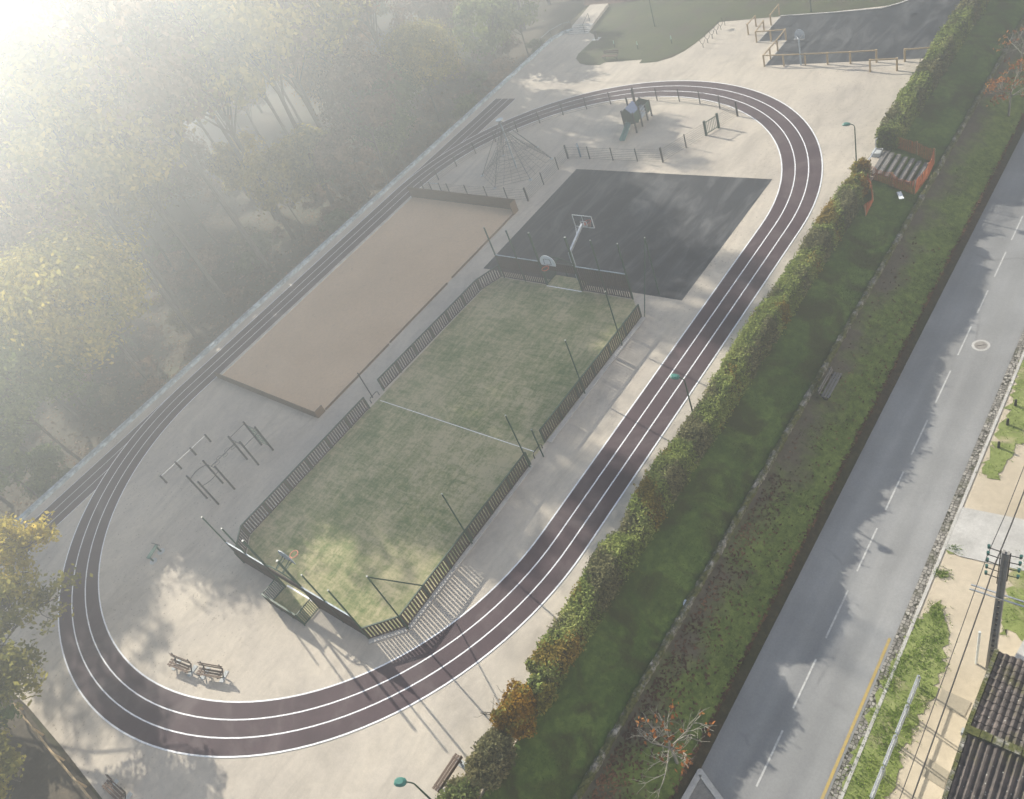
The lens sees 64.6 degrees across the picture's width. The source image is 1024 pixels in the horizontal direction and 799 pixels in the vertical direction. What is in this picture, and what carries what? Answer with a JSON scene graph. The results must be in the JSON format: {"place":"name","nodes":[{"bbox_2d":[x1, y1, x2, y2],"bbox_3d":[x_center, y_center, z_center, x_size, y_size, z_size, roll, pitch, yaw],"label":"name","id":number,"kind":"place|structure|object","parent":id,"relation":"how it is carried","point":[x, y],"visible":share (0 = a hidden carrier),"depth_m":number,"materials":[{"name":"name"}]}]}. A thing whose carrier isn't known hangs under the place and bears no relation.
{"place":"outdoors","nodes":[
{"label":"outdoors","id":0,"kind":"place"},
{"bbox_2d":[0,695,97,798],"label":"leaf strewn ground","id":1,"kind":"structure","parent":0,"point":[45,775],"depth_m":42.98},
{"bbox_2d":[0,718,26,798],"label":"wood shrub","id":2,"kind":"object","parent":1,"relation":"on","point":[11,761],"visible":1,"depth_m":41.15,"materials":[{"name":"green plant"}]},
{"bbox_2d":[0,511,61,601],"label":"overhanging tree","id":3,"kind":"object","parent":1,"relation":"on","point":[16,543],"visible":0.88,"depth_m":45.39,"materials":[{"name":"yellow plant"}]},
{"bbox_2d":[0,564,92,717],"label":"overhanging tree","id":4,"kind":"object","parent":1,"relation":"on","point":[16,663],"visible":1,"depth_m":41.80,"materials":[{"name":"green plant"}]},
{"bbox_2d":[11,702,91,798],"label":"wooden rail fence","id":5,"kind":"object","parent":1,"relation":"on","point":[57,758],"visible":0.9,"depth_m":42.57,"materials":[{"name":"brown wood"}]},
{"bbox_2d":[17,99,514,556],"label":"sprint track","id":6,"kind":"structure","parent":0,"point":[458,138],"depth_m":61.62,"materials":[{"name":"rubber"}]},
{"bbox_2d":[223,197,512,411],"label":"petanque ground","id":7,"kind":"structure","parent":0,"point":[324,342],"depth_m":65.92,"materials":[{"name":"beige sand"}]},
{"bbox_2d":[214,187,517,417],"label":"petanque border","id":8,"kind":"object","parent":7,"relation":"on","point":[488,201],"visible":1,"depth_m":68.52,"materials":[{"name":"brown wood"}]},
{"bbox_2d":[59,81,821,755],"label":"running track","id":9,"kind":"structure","parent":0,"point":[115,661],"depth_m":46.43,"materials":[{"name":"rubber"}]},
{"bbox_2d":[71,86,808,738],"bbox_3d":[-3.805,-6.303,60.147,38.450,0.001,66.280,16,55,37],"label":"track line","id":10,"kind":"object","parent":9,"relation":"on","point":[539,582],"visible":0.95,"depth_m":45.81,"materials":[{"name":"white paint"}]},
{"bbox_2d":[98,96,781,702],"bbox_3d":[-3.805,-6.303,60.147,34.732,0.001,62.562,16,55,37],"label":"track line","id":11,"kind":"object","parent":9,"relation":"on","point":[524,554],"visible":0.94,"depth_m":46.68,"materials":[{"name":"white paint"}]},
{"bbox_2d":[58,80,822,757],"bbox_3d":[-3.805,-6.303,60.147,40.330,0.001,68.160,16,55,37],"label":"track line","id":12,"kind":"object","parent":9,"relation":"on","point":[538,606],"visible":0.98,"depth_m":45.04,"materials":[{"name":"white paint"}]},
{"bbox_2d":[85,91,795,719],"bbox_3d":[-3.805,-6.303,60.147,36.584,0.001,64.414,16,55,37],"label":"track line","id":13,"kind":"object","parent":9,"relation":"on","point":[525,575],"visible":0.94,"depth_m":46.84,"materials":[{"name":"white paint"}]},
{"bbox_2d":[0,0,922,798],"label":"plaza","id":14,"kind":"structure","parent":0,"point":[192,594],"depth_m":51.70,"materials":[{"name":"beige concrete"}]},
{"bbox_2d":[196,661,228,682],"bbox_3d":[-16.188,14.598,43.467,1.710,0.814,0.675,-1,46,25],"label":"park bench","id":15,"kind":"object","parent":14,"relation":"on","point":[204,673],"visible":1,"depth_m":43.41,"materials":[{"name":"brown wood"}]},
{"bbox_2d":[186,421,273,504],"bbox_3d":[-18.977,4.235,54.578,1.899,2.420,5.190,16,55,37],"label":"workout frame","id":16,"kind":"object","parent":14,"relation":"on","point":[240,451],"visible":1,"depth_m":54.39,"materials":[{"name":"metal"}]},
{"bbox_2d":[12,28,572,525],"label":"parapet wall","id":17,"kind":"structure","parent":14,"relation":"on","point":[234,326],"depth_m":71.35,"materials":[{"name":"concrete"}]},
{"bbox_2d":[247,275,639,636],"bbox_3d":[-3.970,1.544,51.918,14.350,0.001,30.100,16,55,37],"label":"turf pitch","id":18,"kind":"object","parent":14,"relation":"on","point":[355,506],"visible":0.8,"depth_m":50.88,"materials":[{"name":"green plant"}]},
{"bbox_2d":[201,516,363,634],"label":"goal wall","id":19,"kind":"structure","parent":18,"relation":"on","point":[319,601],"depth_m":44.08,"materials":[{"name":"grey metal"}]},
{"bbox_2d":[249,289,645,643],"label":"pitch kerb","id":20,"kind":"structure","parent":18,"relation":"on","point":[564,421],"depth_m":47.93,"materials":[{"name":"concrete"}]},
{"bbox_2d":[234,397,369,562],"bbox_3d":[-13.669,4.780,52.412,1.270,1.108,13.230,11,52,34],"label":"pitch fence","id":21,"kind":"object","parent":20,"relation":"on","point":[266,507],"visible":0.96,"depth_m":52.39,"materials":[{"name":"grey metal"}]},
{"bbox_2d":[377,265,502,390],"bbox_3d":[-5.225,-5.476,59.147,0.650,1.108,13.197,22,58,40],"label":"pitch fence","id":22,"kind":"object","parent":20,"relation":"on","point":[431,332],"visible":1,"depth_m":59.00,"materials":[{"name":"black metal"}]},
{"bbox_2d":[359,452,530,638],"bbox_3d":[-2.872,7.933,43.788,1.414,1.108,13.216,23,60,41],"label":"pitch fence","id":23,"kind":"object","parent":20,"relation":"on","point":[448,563],"visible":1,"depth_m":43.31,"materials":[{"name":"grey metal"}]},
{"bbox_2d":[539,304,641,442],"bbox_3d":[5.059,-1.818,50.239,0.071,1.108,11.621,17,55,38],"label":"pitch fence","id":24,"kind":"object","parent":20,"relation":"on","point":[591,365],"visible":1,"depth_m":50.01,"materials":[{"name":"black metal"}]},
{"bbox_2d":[483,227,633,299],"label":"goal wall","id":25,"kind":"structure","parent":18,"relation":"on","point":[586,276],"depth_m":56.51,"materials":[{"name":"black metal"}]},
{"bbox_2d":[568,214,594,279],"bbox_3d":[4.997,-11.006,57.869,1.690,3.885,3.128,16,55,37],"label":"basketball stand","id":26,"kind":"object","parent":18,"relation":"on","point":[581,221],"visible":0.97,"depth_m":57.16,"materials":[{"name":"grey metal"}]},
{"bbox_2d":[432,753,465,792],"bbox_3d":[-2.759,16.239,35.159,0.675,0.814,1.710,16,55,37],"label":"park bench","id":27,"kind":"object","parent":14,"relation":"on","point":[458,761],"visible":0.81,"depth_m":35.15,"materials":[{"name":"brown wood"}]},
{"bbox_2d":[435,767,484,798],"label":"shrub","id":28,"kind":"object","parent":14,"relation":"on","point":[456,785],"visible":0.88,"depth_m":33.56,"materials":[{"name":"green plant"}]},
{"bbox_2d":[464,726,518,794],"bbox_3d":[-0.807,15.285,34.500,2.291,2.091,3.090,16,55,37],"label":"shrub","id":29,"kind":"object","parent":14,"relation":"on","point":[491,758],"visible":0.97,"depth_m":34.05,"materials":[{"name":"green plant"}]},
{"bbox_2d":[479,677,551,745],"bbox_3d":[0.235,13.307,35.692,3.239,2.702,3.906,16,55,37],"label":"amber bush","id":30,"kind":"object","parent":14,"relation":"on","point":[507,717],"visible":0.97,"depth_m":34.75,"materials":[{"name":"orange plant"}]},
{"bbox_2d":[480,117,552,188],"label":"climbing net","id":31,"kind":"object","parent":14,"relation":"on","point":[503,131],"visible":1,"depth_m":72.16,"materials":[{"name":"grey fabric"}]},
{"bbox_2d":[524,662,563,715],"bbox_3d":[1.332,13.020,35.929,2.015,1.956,1.773,-32,41,-8],"label":"shrub","id":32,"kind":"object","parent":14,"relation":"on","point":[543,689],"visible":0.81,"depth_m":35.55,"materials":[{"name":"green plant"}]},
{"bbox_2d":[420,88,738,201],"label":"playground fence","id":33,"kind":"object","parent":14,"relation":"on","point":[660,149],"visible":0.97,"depth_m":70.64,"materials":[{"name":"metal"}]},
{"bbox_2d":[568,4,608,34],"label":"entrance steps","id":34,"kind":"structure","parent":14,"relation":"on","point":[587,19],"depth_m":93.24,"materials":[{"name":"concrete"}]},
{"bbox_2d":[484,169,771,299],"bbox_3d":[8.422,-13.237,61.534,17.600,0.001,14.100,16,55,37],"label":"asphalt court","id":35,"kind":"object","parent":14,"relation":"on","point":[685,226],"visible":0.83,"depth_m":60.82,"materials":[{"name":"grey asphalt"}]},
{"bbox_2d":[523,184,863,689],"bbox_3d":[11.838,-0.714,44.987,2.017,2.414,38.285,16,55,37],"label":"hedge","id":36,"kind":"object","parent":14,"relation":"on","point":[606,571],"visible":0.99,"depth_m":42.29,"materials":[{"name":"green plant"}]},
{"bbox_2d":[759,0,961,65],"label":"car park asphalt","id":37,"kind":"object","parent":14,"relation":"on","point":[894,31],"visible":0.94,"depth_m":70.42,"materials":[{"name":"grey asphalt"}]},
{"bbox_2d":[755,20,877,66],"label":"timber rail","id":38,"kind":"object","parent":37,"relation":"on","point":[804,54],"visible":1,"depth_m":70.71,"materials":[{"name":"brown wood"}]},
{"bbox_2d":[874,0,989,150],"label":"hedge","id":39,"kind":"object","parent":14,"relation":"on","point":[947,42],"visible":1,"depth_m":59.97,"materials":[{"name":"green plant"}]},
{"bbox_2d":[0,0,1023,798],"bbox_3d":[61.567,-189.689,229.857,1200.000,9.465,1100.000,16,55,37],"label":"ground","id":40,"kind":"structure","parent":0,"point":[552,14],"depth_m":89.09,"materials":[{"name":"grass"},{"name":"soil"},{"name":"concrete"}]},
{"bbox_2d":[0,421,39,497],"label":"young broadleaf tree","id":41,"kind":"object","parent":40,"relation":"on","point":[10,459],"visible":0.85,"depth_m":62.53,"materials":[{"name":"green plant"}]},
{"bbox_2d":[18,450,70,499],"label":"wood shrub","id":42,"kind":"object","parent":40,"relation":"on","point":[42,470],"visible":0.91,"depth_m":65.88,"materials":[{"name":"green plant"}]},
{"bbox_2d":[25,441,64,474],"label":"wood shrub","id":43,"kind":"object","parent":40,"relation":"on","point":[39,451],"visible":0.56,"depth_m":71.26,"materials":[{"name":"green plant"}]},
{"bbox_2d":[0,319,95,461],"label":"broadleaf tree","id":44,"kind":"object","parent":40,"relation":"on","point":[37,386],"visible":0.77,"depth_m":60.64,"materials":[{"name":"green plant"}]},
{"bbox_2d":[0,112,138,346],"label":"tall tree","id":45,"kind":"object","parent":40,"relation":"on","point":[3,208],"visible":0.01,"depth_m":77.52,"materials":[{"name":"green plant"}]},
{"bbox_2d":[0,132,144,368],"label":"tall tree","id":46,"kind":"object","parent":40,"relation":"on","point":[13,232],"visible":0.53,"depth_m":68.03,"materials":[{"name":"green plant"}]},
{"bbox_2d":[0,204,161,386],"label":"broadleaf tree","id":47,"kind":"object","parent":40,"relation":"on","point":[29,277],"visible":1,"depth_m":60.47,"materials":[{"name":"green plant"}]},
{"bbox_2d":[0,6,183,309],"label":"tall tree","id":48,"kind":"object","parent":40,"relation":"on","point":[152,267],"visible":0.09,"depth_m":72.15,"materials":[{"name":"green plant"}]},
{"bbox_2d":[0,62,198,338],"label":"tall tree","id":49,"kind":"object","parent":40,"relation":"on","point":[31,145],"visible":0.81,"depth_m":68.59,"materials":[{"name":"green plant"}]},
{"bbox_2d":[0,0,210,274],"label":"tall tree","id":50,"kind":"object","parent":40,"relation":"on","point":[50,19],"visible":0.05,"depth_m":75.40,"materials":[{"name":"green plant"}]},
{"bbox_2d":[0,0,227,303],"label":"tall tree","id":51,"kind":"object","parent":40,"relation":"on","point":[20,36],"visible":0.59,"depth_m":69.00,"materials":[{"name":"green plant"}]},
{"bbox_2d":[73,140,186,277],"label":"broadleaf tree","id":52,"kind":"object","parent":40,"relation":"on","point":[133,205],"visible":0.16,"depth_m":86.88,"materials":[{"name":"green plant"}]},
{"bbox_2d":[15,0,271,271],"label":"tall tree","id":53,"kind":"object","parent":40,"relation":"on","point":[161,89],"visible":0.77,"depth_m":69.86,"materials":[{"name":"green plant"}]},
{"bbox_2d":[50,2,236,226],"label":"tall tree","id":54,"kind":"object","parent":40,"relation":"on","point":[99,18],"visible":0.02,"depth_m":74.84,"materials":[{"name":"green plant"}]},
{"bbox_2d":[137,375,165,400],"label":"wood shrub","id":55,"kind":"object","parent":40,"relation":"on","point":[155,382],"visible":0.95,"depth_m":68.16,"materials":[{"name":"green plant"}]},
{"bbox_2d":[151,272,188,304],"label":"wood shrub","id":56,"kind":"object","parent":40,"relation":"on","point":[173,288],"visible":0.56,"depth_m":90.36,"materials":[{"name":"green plant"}]},
{"bbox_2d":[131,122,220,242],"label":"broadleaf tree","id":57,"kind":"object","parent":40,"relation":"on","point":[191,171],"visible":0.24,"depth_m":91.93,"materials":[{"name":"green plant"}]},
{"bbox_2d":[87,6,278,220],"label":"tall tree","id":58,"kind":"object","parent":40,"relation":"on","point":[238,154],"visible":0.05,"depth_m":87.92,"materials":[{"name":"green plant"}]},
{"bbox_2d":[119,0,296,241],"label":"tall tree","id":59,"kind":"object","parent":40,"relation":"on","point":[251,80],"visible":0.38,"depth_m":78.16,"materials":[{"name":"green plant"}]},
{"bbox_2d":[203,126,271,194],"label":"young broadleaf tree","id":60,"kind":"object","parent":40,"relation":"on","point":[228,163],"visible":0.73,"depth_m":94.41,"materials":[{"name":"green plant"}]},
{"bbox_2d":[155,0,333,206],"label":"tall tree","id":61,"kind":"object","parent":40,"relation":"on","point":[251,26],"visible":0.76,"depth_m":76.79,"materials":[{"name":"green plant"}]},
{"bbox_2d":[199,0,349,179],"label":"tall tree","id":62,"kind":"object","parent":40,"relation":"on","point":[295,58],"visible":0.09,"depth_m":83.79,"materials":[{"name":"green plant"}]},
{"bbox_2d":[232,140,318,233],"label":"young broadleaf tree","id":63,"kind":"object","parent":40,"relation":"on","point":[296,183],"visible":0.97,"depth_m":84.47,"materials":[{"name":"green plant"}]},
{"bbox_2d":[0,14,577,518],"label":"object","id":64,"kind":"object","parent":40,"relation":"on","point":[484,92],"visible":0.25,"depth_m":88.00,"materials":[{"name":"green plant"}]},
{"bbox_2d":[276,123,333,201],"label":"young broadleaf tree","id":65,"kind":"object","parent":40,"relation":"on","point":[308,138],"visible":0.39,"depth_m":85.18,"materials":[{"name":"green plant"}]},
{"bbox_2d":[298,226,332,251],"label":"wood shrub","id":66,"kind":"object","parent":40,"relation":"on","point":[322,236],"visible":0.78,"depth_m":80.91,"materials":[{"name":"green plant"}]},
{"bbox_2d":[302,183,336,210],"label":"wood shrub","id":67,"kind":"object","parent":40,"relation":"on","point":[318,196],"visible":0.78,"depth_m":92.53,"materials":[{"name":"brown plant"}]},
{"bbox_2d":[282,30,366,106],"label":"broadleaf tree","id":68,"kind":"object","parent":40,"relation":"on","point":[309,77],"visible":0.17,"depth_m":102.01,"materials":[{"name":"green plant"}]},
{"bbox_2d":[273,0,389,155],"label":"tall tree","id":69,"kind":"object","parent":40,"relation":"on","point":[326,7],"visible":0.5,"depth_m":85.88,"materials":[{"name":"green plant"}]},
{"bbox_2d":[316,207,352,232],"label":"wood shrub","id":70,"kind":"object","parent":40,"relation":"on","point":[331,225],"visible":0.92,"depth_m":79.64,"materials":[{"name":"green plant"}]},
{"bbox_2d":[316,193,362,226],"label":"wood shrub","id":71,"kind":"object","parent":40,"relation":"on","point":[343,202],"visible":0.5,"depth_m":82.36,"materials":[{"name":"brown plant"}]},
{"bbox_2d":[310,12,380,70],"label":"tall tree","id":72,"kind":"object","parent":40,"relation":"on","point":[362,40],"visible":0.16,"depth_m":96.94,"materials":[{"name":"green plant"}]},
{"bbox_2d":[310,44,409,183],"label":"broadleaf tree","id":73,"kind":"object","parent":40,"relation":"on","point":[360,77],"visible":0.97,"depth_m":76.42,"materials":[{"name":"green plant"}]},
{"bbox_2d":[318,0,422,134],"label":"tall tree","id":74,"kind":"object","parent":40,"relation":"on","point":[365,15],"visible":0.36,"depth_m":91.29,"materials":[{"name":"green plant"}]},
{"bbox_2d":[328,57,426,167],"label":"broadleaf tree","id":75,"kind":"object","parent":40,"relation":"on","point":[402,86],"visible":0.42,"depth_m":80.95,"materials":[{"name":"green plant"}]},
{"bbox_2d":[371,16,467,128],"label":"broadleaf tree","id":76,"kind":"object","parent":40,"relation":"on","point":[411,49],"visible":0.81,"depth_m":90.04,"materials":[{"name":"green plant"}]},
{"bbox_2d":[387,0,456,86],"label":"broadleaf tree","id":77,"kind":"object","parent":40,"relation":"on","point":[441,9],"visible":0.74,"depth_m":101.10,"materials":[{"name":"green plant"}]},
{"bbox_2d":[450,89,477,120],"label":"wood shrub","id":78,"kind":"object","parent":40,"relation":"on","point":[464,107],"visible":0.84,"depth_m":88.69,"materials":[{"name":"green plant"}]},
{"bbox_2d":[448,0,526,62],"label":"young broadleaf tree","id":79,"kind":"object","parent":40,"relation":"on","point":[494,35],"visible":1,"depth_m":91.31,"materials":[{"name":"green plant"}]},
{"bbox_2d":[479,0,545,56],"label":"young broadleaf tree","id":80,"kind":"object","parent":40,"relation":"on","point":[528,7],"visible":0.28,"depth_m":94.75,"materials":[{"name":"green plant"}]},
{"bbox_2d":[572,16,1023,798],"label":"stone wall","id":81,"kind":"structure","parent":40,"relation":"on","point":[650,670],"depth_m":42.41,"materials":[{"name":"grey stone"}]},
{"bbox_2d":[582,26,1023,798],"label":"verge","id":82,"kind":"structure","parent":40,"relation":"on","point":[990,128],"depth_m":42.86,"materials":[{"name":"green plant"}]},
{"bbox_2d":[628,700,716,797],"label":"young street tree","id":83,"kind":"object","parent":82,"relation":"on","point":[670,747],"visible":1,"depth_m":33.42,"materials":[{"name":"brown plant"}]},
{"bbox_2d":[983,57,1023,115],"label":"young street tree","id":84,"kind":"object","parent":82,"relation":"on","point":[1005,80],"visible":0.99,"depth_m":57.20,"materials":[{"name":"orange plant"}]},
{"bbox_2d":[839,351,1023,798],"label":"kerb","id":85,"kind":"structure","parent":40,"relation":"on","point":[849,777],"depth_m":37.03,"materials":[{"name":"concrete"}]},
{"bbox_2d":[619,87,652,140],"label":"play tower","id":86,"kind":"structure","parent":0,"point":[631,113],"depth_m":70.83,"materials":[{"name":"metal"}]},
{"bbox_2d":[681,769,722,798],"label":"traffic island","id":87,"kind":"structure","parent":0,"point":[701,786],"depth_m":33.98,"materials":[{"name":"concrete"}]},
{"bbox_2d":[576,0,903,64],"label":"lawn","id":88,"kind":"structure","parent":0,"point":[683,24],"depth_m":84.31,"materials":[{"name":"green plant"}]},
{"bbox_2d":[482,0,1023,798],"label":"grass bank","id":89,"kind":"structure","parent":0,"point":[954,96],"depth_m":42.69,"materials":[{"name":"green plant"}]},
{"bbox_2d":[863,137,928,186],"bbox_3d":[26.913,-16.848,56.318,3.685,2.074,5.969,16,55,37],"label":"embankment stair","id":90,"kind":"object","parent":89,"relation":"on","point":[876,152],"visible":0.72,"depth_m":55.81,"materials":[{"name":"grey concrete"}]},
{"bbox_2d":[869,137,934,194],"bbox_3d":[26.879,-16.029,55.270,3.152,2.039,4.243,24,60,41],"label":"barrier net","id":91,"kind":"object","parent":89,"relation":"on","point":[930,164],"visible":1,"depth_m":54.79,"materials":[{"name":"orange plastic"}]},
{"bbox_2d":[701,132,1023,798],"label":"road","id":92,"kind":"structure","parent":0,"point":[814,724],"depth_m":39.47,"materials":[{"name":"grey asphalt"}]},
{"bbox_2d":[820,638,890,798],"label":"yellow line","id":93,"kind":"object","parent":92,"relation":"on","point":[854,721],"visible":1,"depth_m":33.99,"materials":[{"name":"paint"}]},
{"bbox_2d":[827,330,1023,798],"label":"cobbled gutter","id":94,"kind":"object","parent":92,"relation":"on","point":[912,607],"visible":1,"depth_m":37.65,"materials":[{"name":"grey stone"}]},
{"bbox_2d":[833,600,954,798],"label":"roadside grass","id":95,"kind":"structure","parent":0,"point":[854,788],"depth_m":33.81,"materials":[{"name":"green plant"}]},
{"bbox_2d":[869,675,920,798],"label":"roadside barrier","id":96,"kind":"object","parent":95,"relation":"on","point":[906,711],"visible":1,"depth_m":32.19,"materials":[{"name":"metal"}]},
{"bbox_2d":[884,358,1023,798],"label":"roadside sand","id":97,"kind":"structure","parent":0,"point":[954,595],"depth_m":34.97,"materials":[{"name":"beige sand"}]},
{"bbox_2d":[922,758,948,788],"bbox_3d":[16.541,14.590,31.660,0.890,0.001,0.900,16,55,37],"label":"doorstep slab","id":98,"kind":"structure","parent":97,"relation":"on","point":[935,773],"depth_m":31.64,"materials":[{"name":"beige concrete"}]},
{"bbox_2d":[937,689,970,716],"bbox_3d":[18.099,12.444,33.172,1.110,0.001,0.810,16,55,37],"label":"doorstep slab","id":99,"kind":"structure","parent":97,"relation":"on","point":[958,705],"depth_m":33.16,"materials":[{"name":"beige concrete"}]},
{"bbox_2d":[969,544,1023,667],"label":"utility pole","id":100,"kind":"object","parent":97,"relation":"on","point":[1004,569],"visible":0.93,"depth_m":30.03,"materials":[{"name":"weathered wood"},{"name":"galvanised steel"},{"name":"glass"}]},
{"bbox_2d":[911,491,1023,798],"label":"power cable","id":101,"kind":"object","parent":100,"relation":"hanging from","point":[965,650],"visible":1,"depth_m":27.61,"materials":[{"name":"black rubber"}]},
{"bbox_2d":[942,640,1023,798],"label":"house","id":102,"kind":"structure","parent":0,"point":[988,762],"depth_m":28.98,"materials":[{"name":"tile"}]},
{"bbox_2d":[946,507,1023,570],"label":"driveway","id":103,"kind":"structure","parent":0,"point":[973,534],"depth_m":37.66,"materials":[{"name":"concrete"}]},
{"bbox_2d":[975,358,1023,479],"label":"roadside grass","id":104,"kind":"structure","parent":0,"point":[1006,452],"depth_m":41.00,"materials":[{"name":"green plant"}]},
{"bbox_2d":[1000,550,1023,640],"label":"roadside grass","id":105,"kind":"structure","parent":0,"point":[1017,626],"depth_m":35.02,"materials":[{"name":"green plant"}]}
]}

